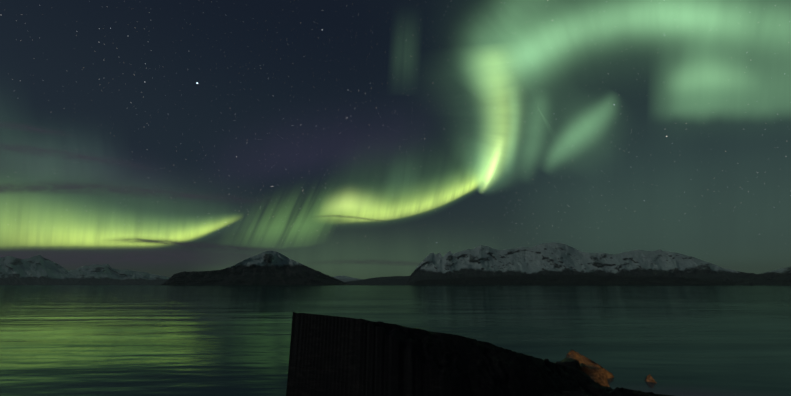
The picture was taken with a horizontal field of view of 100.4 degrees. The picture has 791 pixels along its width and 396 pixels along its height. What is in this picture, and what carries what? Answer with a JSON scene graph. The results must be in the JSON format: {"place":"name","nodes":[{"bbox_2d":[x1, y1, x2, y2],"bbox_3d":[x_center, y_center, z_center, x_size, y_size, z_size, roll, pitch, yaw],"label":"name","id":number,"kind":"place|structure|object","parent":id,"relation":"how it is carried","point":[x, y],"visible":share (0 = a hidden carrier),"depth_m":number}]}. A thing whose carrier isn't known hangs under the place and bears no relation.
{"place":"outdoors","nodes":[
{"label":"outdoors","id":0,"kind":"place"},
{"bbox_2d":[5,147,94,159],"bbox_3d":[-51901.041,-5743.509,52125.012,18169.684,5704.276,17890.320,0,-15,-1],"label":"cloud","id":1,"kind":"structure","parent":0,"point":[85,157],"depth_m":52273.34},
{"bbox_2d":[1,124,134,190],"bbox_3d":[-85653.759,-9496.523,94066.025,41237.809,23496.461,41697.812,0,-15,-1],"label":"aurora curtain","id":2,"kind":"object","parent":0,"point":[53,153],"visible":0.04,"depth_m":88600.38},
{"bbox_2d":[0,255,170,284],"bbox_3d":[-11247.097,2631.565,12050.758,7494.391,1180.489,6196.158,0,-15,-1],"label":"snowy mountain range","id":3,"kind":"structure","parent":0,"point":[38,270],"depth_m":12178.43},
{"bbox_2d":[0,179,196,251],"bbox_3d":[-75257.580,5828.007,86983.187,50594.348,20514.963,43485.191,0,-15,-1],"label":"aurora curtain","id":4,"kind":"object","parent":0,"point":[84,197],"depth_m":85223.66},
{"bbox_2d":[0,185,198,197],"bbox_3d":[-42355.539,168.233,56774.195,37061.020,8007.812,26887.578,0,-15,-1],"label":"cloud","id":5,"kind":"structure","parent":0,"point":[39,188],"depth_m":51998.61},
{"bbox_2d":[0,249,219,265],"bbox_3d":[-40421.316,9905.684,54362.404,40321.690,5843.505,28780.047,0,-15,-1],"label":"cloud","id":6,"kind":"structure","parent":0,"point":[90,257],"depth_m":54940.51},
{"bbox_2d":[0,122,236,251],"bbox_3d":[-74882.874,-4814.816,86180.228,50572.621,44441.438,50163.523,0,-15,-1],"label":"aurora curtain","id":7,"kind":"object","parent":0,"point":[92,190],"visible":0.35,"depth_m":87019.47},
{"bbox_2d":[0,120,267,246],"bbox_3d":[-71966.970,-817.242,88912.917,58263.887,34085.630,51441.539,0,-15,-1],"label":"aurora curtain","id":8,"kind":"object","parent":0,"point":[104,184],"visible":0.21,"depth_m":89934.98},
{"bbox_2d":[122,238,279,254],"bbox_3d":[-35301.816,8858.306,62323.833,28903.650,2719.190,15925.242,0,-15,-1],"label":"cloud","id":9,"kind":"structure","parent":0,"point":[174,243],"depth_m":62158.51},
{"bbox_2d":[212,196,340,250],"bbox_3d":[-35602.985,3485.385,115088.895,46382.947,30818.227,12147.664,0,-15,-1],"label":"aurora curtain","id":10,"kind":"object","parent":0,"point":[258,246],"visible":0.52,"depth_m":111047.22},
{"bbox_2d":[334,276,363,281],"bbox_3d":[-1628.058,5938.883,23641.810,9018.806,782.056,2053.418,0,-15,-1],"label":"range","id":11,"kind":"structure","parent":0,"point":[344,278],"depth_m":24261.98},
{"bbox_2d":[0,285,790,395],"bbox_3d":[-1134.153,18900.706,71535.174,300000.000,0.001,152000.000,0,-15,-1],"label":"water","id":12,"kind":"structure","parent":0,"point":[234,340],"depth_m":25.62},
{"bbox_2d":[161,251,348,284],"bbox_3d":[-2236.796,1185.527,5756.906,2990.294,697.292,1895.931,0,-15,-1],"label":"mountain","id":13,"kind":"structure","parent":12,"relation":"in","point":[270,268],"depth_m":5916.35},
{"bbox_2d":[345,276,409,284],"bbox_3d":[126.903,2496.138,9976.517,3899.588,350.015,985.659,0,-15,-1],"label":"range","id":14,"kind":"structure","parent":12,"relation":"on","point":[396,280],"depth_m":10070.27},
{"bbox_2d":[286,312,672,395],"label":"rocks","id":15,"kind":"object","parent":12,"relation":"in","point":[329,355],"visible":1,"depth_m":8.81},
{"bbox_2d":[580,363,609,386],"bbox_3d":[6.303,5.863,10.599,1.158,0.996,0.846,0,-15,-1],"label":"boulder","id":16,"kind":"object","parent":15,"relation":"on","point":[595,374],"visible":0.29,"depth_m":10.47},
{"bbox_2d":[555,358,582,371],"bbox_3d":[5.628,5.783,10.566,0.899,1.134,0.839,12,-19,-39],"label":"boulder","id":17,"kind":"object","parent":12,"relation":"in","point":[572,362],"visible":0.27,"depth_m":10.52},
{"bbox_2d":[411,274,736,284],"bbox_3d":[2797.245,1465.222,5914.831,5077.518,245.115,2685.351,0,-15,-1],"label":"foothills","id":18,"kind":"structure","parent":12,"relation":"on","point":[539,279],"depth_m":6267.46},
{"bbox_2d":[567,353,586,364],"bbox_3d":[6.583,6.259,12.110,1.613,1.002,1.211,-14,-20,42],"label":"boulder","id":19,"kind":"object","parent":12,"relation":"in","point":[575,356],"visible":0.06,"depth_m":12.30},
{"bbox_2d":[406,242,754,284],"bbox_3d":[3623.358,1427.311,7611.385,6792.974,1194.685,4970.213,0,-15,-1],"label":"snowy mountain range","id":20,"kind":"structure","parent":12,"relation":"on","point":[554,258],"depth_m":8352.91},
{"bbox_2d":[565,349,613,377],"bbox_3d":[7.552,6.513,13.032,1.986,0.981,1.311,-5,-16,18],"label":"boulder","id":21,"kind":"object","parent":12,"relation":"in","point":[589,362],"visible":0.29,"depth_m":12.66},
{"bbox_2d":[644,374,655,382],"bbox_3d":[9.170,6.511,11.818,0.505,0.366,0.381,4,-15,-14],"label":"stone","id":22,"kind":"object","parent":12,"relation":"in","point":[649,378],"visible":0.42,"depth_m":11.79},
{"bbox_2d":[735,267,790,284],"bbox_3d":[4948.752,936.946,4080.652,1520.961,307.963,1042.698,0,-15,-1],"label":"range","id":23,"kind":"structure","parent":12,"relation":"in","point":[781,276],"depth_m":4271.19},
{"bbox_2d":[0,0,790,278],"label":"sky","id":24,"kind":"structure","parent":0,"point":[590,126]}
]}

